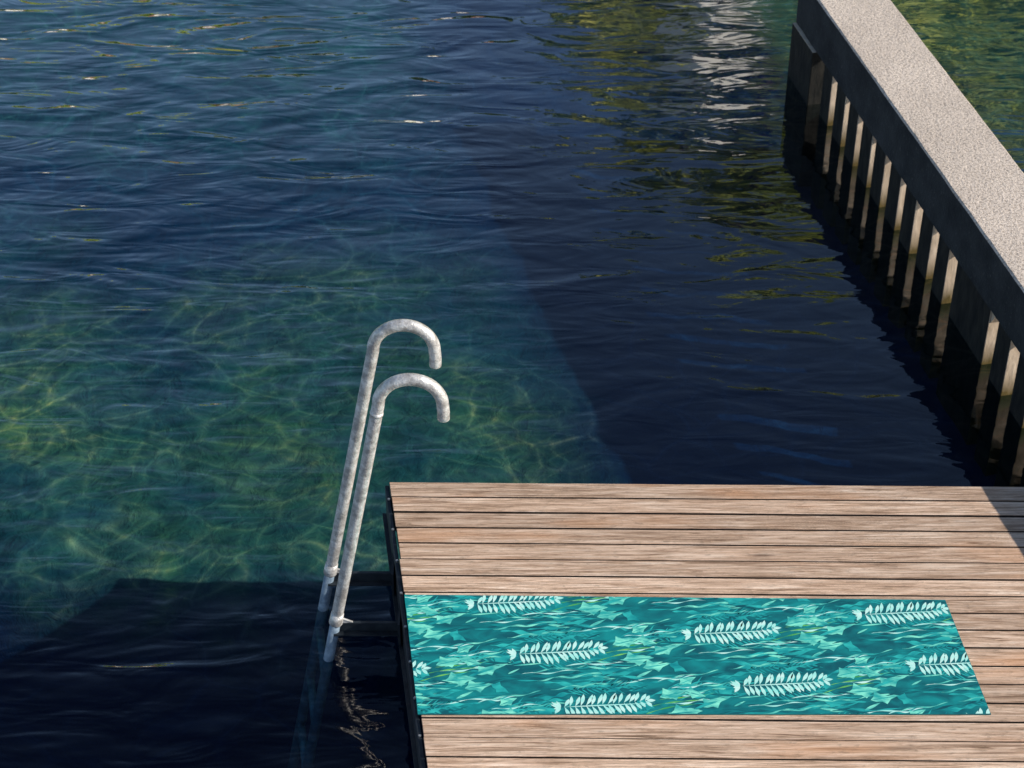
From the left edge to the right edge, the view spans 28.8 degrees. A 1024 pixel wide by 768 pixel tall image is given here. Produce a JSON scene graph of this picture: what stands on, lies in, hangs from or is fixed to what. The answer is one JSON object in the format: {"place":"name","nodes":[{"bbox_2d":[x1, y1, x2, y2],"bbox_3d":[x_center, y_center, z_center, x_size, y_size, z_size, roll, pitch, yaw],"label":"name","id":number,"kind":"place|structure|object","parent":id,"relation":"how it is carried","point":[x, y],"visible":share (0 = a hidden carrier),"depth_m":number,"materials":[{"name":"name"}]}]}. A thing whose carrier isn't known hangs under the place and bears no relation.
{"place":"outdoors","nodes":[
{"label":"outdoors","id":0,"kind":"place"},
{"bbox_2d":[0,0,1023,767],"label":"lake water","id":1,"kind":"structure","parent":0,"point":[414,438],"depth_m":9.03,"materials":[{"name":"blue liquid"}]},
{"bbox_2d":[382,482,1023,767],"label":"wooden deck","id":2,"kind":"structure","parent":1,"relation":"on","point":[959,550],"depth_m":7.25,"materials":[{"name":"wood"}]},
{"bbox_2d":[291,319,449,749],"bbox_3d":[-0.641,1.093,7.529,0.872,3.112,0.380,0,38,0],"label":"swim ladder","id":3,"kind":"object","parent":2,"relation":"attached to","point":[344,577],"visible":0.99,"depth_m":7.00,"materials":[{"name":"metal"}]},
{"bbox_2d":[404,595,990,714],"bbox_3d":[0.611,0.932,6.922,1.993,0.005,0.574,0,38,0],"label":"printed yoga mat","id":4,"kind":"object","parent":2,"relation":"on","point":[527,655],"visible":1,"depth_m":6.90,"materials":[{"name":"teal rubber"}]},
{"bbox_2d":[780,23,1023,481],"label":"posts","id":5,"kind":"object","parent":1,"relation":"on","point":[811,79],"visible":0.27,"depth_m":9.37,"materials":[{"name":"wood"}]},
{"bbox_2d":[796,0,1023,357],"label":"cap beam","id":6,"kind":"structure","parent":5,"relation":"on","point":[958,170],"depth_m":9.14,"materials":[{"name":"concrete"}]},
{"bbox_2d":[990,313,998,322],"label":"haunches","id":7,"kind":"object","parent":5,"relation":"attached to","point":[993,319],"visible":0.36,"depth_m":8.52,"materials":[{"name":"concrete"}]}
]}

